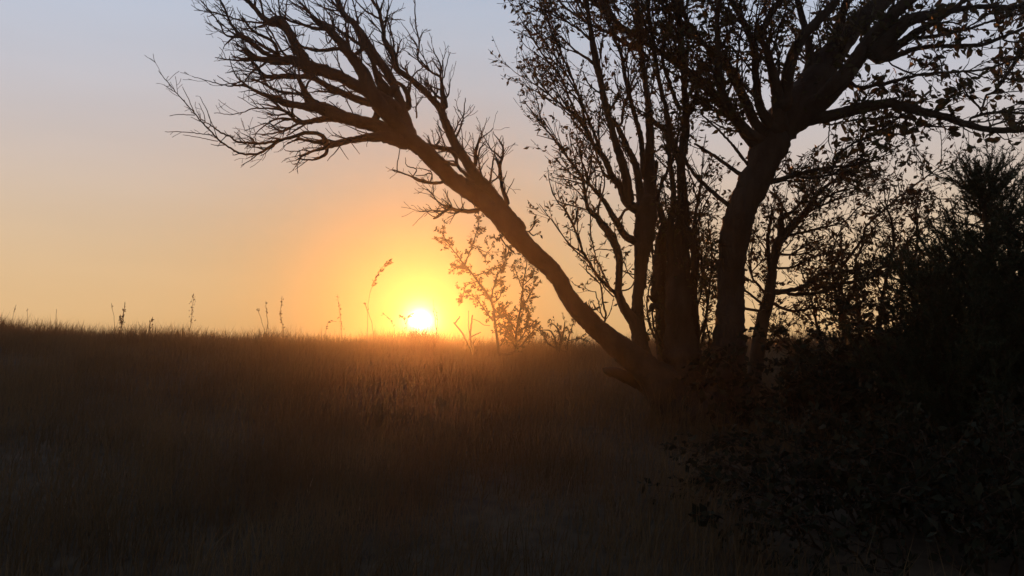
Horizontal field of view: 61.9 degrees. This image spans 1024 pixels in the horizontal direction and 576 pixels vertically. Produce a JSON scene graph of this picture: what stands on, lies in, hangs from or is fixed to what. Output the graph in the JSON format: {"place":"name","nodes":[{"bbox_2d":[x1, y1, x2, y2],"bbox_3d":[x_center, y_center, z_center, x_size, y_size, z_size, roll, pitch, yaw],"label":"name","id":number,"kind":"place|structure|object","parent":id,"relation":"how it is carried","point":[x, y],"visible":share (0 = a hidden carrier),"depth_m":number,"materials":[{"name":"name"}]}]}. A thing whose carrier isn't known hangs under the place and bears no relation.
{"place":"outdoors","nodes":[
{"label":"outdoors","id":0,"kind":"place"},
{"bbox_2d":[14,349,822,539],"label":"pale grass","id":1,"kind":"structure","parent":0,"point":[402,439],"depth_m":4.49,"materials":[{"name":"brown plant"}]},
{"bbox_2d":[0,311,870,361],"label":"tall grass","id":2,"kind":"structure","parent":0,"point":[244,343],"depth_m":12.71,"materials":[{"name":"brown plant"}]},
{"bbox_2d":[0,316,1023,575],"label":"ground","id":3,"kind":"structure","parent":0,"point":[920,566],"depth_m":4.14,"materials":[{"name":"brown plant"}]},
{"bbox_2d":[119,304,125,338],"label":"grass stalk","id":4,"kind":"object","parent":3,"relation":"on","point":[121,322],"depth_m":12.53,"materials":[{"name":"brown plant"}]},
{"bbox_2d":[188,294,195,346],"bbox_3d":[-4.696,0.494,12.514,0.104,0.834,0.107,0,-4,0],"label":"grass stalk","id":5,"kind":"object","parent":3,"relation":"on","point":[192,312],"depth_m":12.50,"materials":[{"name":"brown plant"}]},
{"bbox_2d":[279,301,284,342],"bbox_3d":[-3.358,0.540,12.469,0.088,0.838,0.088,1,-4,-17],"label":"grass stalk","id":6,"kind":"object","parent":3,"relation":"on","point":[281,319],"depth_m":12.48,"materials":[{"name":"brown plant"}]},
{"bbox_2d":[337,301,342,343],"bbox_3d":[-2.528,0.537,12.523,0.106,0.880,0.098,-2,-4,25],"label":"grass stalk","id":7,"kind":"object","parent":3,"relation":"on","point":[340,320],"depth_m":12.52,"materials":[{"name":"brown plant"}]},
{"bbox_2d":[366,258,393,355],"bbox_3d":[-1.706,0.287,10.890,0.418,1.325,0.123,-2,-4,24],"label":"grass stalk","id":8,"kind":"object","parent":3,"relation":"on","point":[388,263],"depth_m":10.90,"materials":[{"name":"brown plant"}]},
{"bbox_2d":[398,313,413,336],"bbox_3d":[-1.552,0.649,12.540,0.233,0.580,0.079,0,-4,0],"label":"grass stalk","id":9,"kind":"object","parent":3,"relation":"on","point":[402,316],"depth_m":12.54,"materials":[{"name":"yellow plant"}]},
{"bbox_2d":[433,303,437,346],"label":"grass stalk","id":10,"kind":"object","parent":3,"relation":"on","point":[435,323],"depth_m":12.50,"materials":[{"name":"plant"}]},
{"bbox_2d":[453,316,473,355],"bbox_3d":[-0.624,0.628,11.084,0.311,0.531,0.041,-2,-4,29],"label":"dead stick","id":11,"kind":"object","parent":3,"relation":"on","point":[462,333],"visible":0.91,"depth_m":11.07,"materials":[{"name":"brown wood"}]},
{"bbox_2d":[468,311,489,354],"bbox_3d":[-0.437,0.592,11.221,0.301,0.597,0.059,0,-4,7],"label":"dead stick","id":12,"kind":"object","parent":3,"relation":"on","point":[470,339],"visible":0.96,"depth_m":11.23,"materials":[{"name":"brown wood"}]},
{"bbox_2d":[432,211,545,355],"bbox_3d":[-0.338,-0.078,11.547,1.582,1.996,0.575,-1,-4,16],"label":"sapling","id":13,"kind":"object","parent":3,"relation":"on","point":[508,328],"visible":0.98,"depth_m":11.50,"materials":[{"name":"orange plant"}]},
{"bbox_2d":[540,316,589,353],"bbox_3d":[0.766,0.649,12.059,0.804,0.617,0.446,0,-4,0],"label":"bush","id":14,"kind":"object","parent":3,"relation":"on","point":[561,337],"visible":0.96,"depth_m":12.05,"materials":[{"name":"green plant"}]},
{"bbox_2d":[145,0,1023,426],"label":"old tree","id":15,"kind":"object","parent":3,"relation":"on","point":[805,100],"visible":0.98,"depth_m":6.52,"materials":[{"name":"brown plant"}]},
{"bbox_2d":[690,121,944,403],"bbox_3d":[2.443,-0.143,7.333,2.199,2.662,1.313,0,-4,0],"label":"tree","id":16,"kind":"object","parent":3,"relation":"on","point":[767,303],"visible":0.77,"depth_m":7.28,"materials":[{"name":"black plant"}]},
{"bbox_2d":[637,376,1023,575],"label":"bramble bush","id":17,"kind":"object","parent":3,"relation":"on","point":[934,480],"visible":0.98,"depth_m":3.74,"materials":[{"name":"black plant"}]},
{"bbox_2d":[675,296,985,458],"bbox_3d":[2.600,0.493,5.859,2.862,1.285,1.950,0,-4,0],"label":"bramble bush","id":18,"kind":"object","parent":3,"relation":"on","point":[813,385],"visible":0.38,"depth_m":5.79,"materials":[{"name":"black plant"}]},
{"bbox_2d":[748,118,982,383],"bbox_3d":[3.147,-0.257,7.764,2.136,2.718,1.392,0,-4,0],"label":"thorn thicket","id":19,"kind":"object","parent":3,"relation":"on","point":[912,192],"visible":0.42,"depth_m":7.63,"materials":[{"name":"black plant"}]},
{"bbox_2d":[826,234,1023,459],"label":"juniper","id":20,"kind":"object","parent":3,"relation":"on","point":[950,377],"visible":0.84,"depth_m":5.08,"materials":[{"name":"black plant"}]},
{"bbox_2d":[879,139,1023,438],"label":"juniper","id":21,"kind":"object","parent":3,"relation":"on","point":[974,185],"visible":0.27,"depth_m":5.51,"materials":[{"name":"black plant"}]},
{"bbox_2d":[897,173,1023,439],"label":"juniper","id":22,"kind":"object","parent":3,"relation":"on","point":[961,245],"visible":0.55,"depth_m":5.08,"materials":[{"name":"black plant"}]},
{"bbox_2d":[0,0,1023,347],"label":"sky","id":23,"kind":"structure","parent":0,"point":[101,206],"materials":[{"name":"orange"}]}
]}

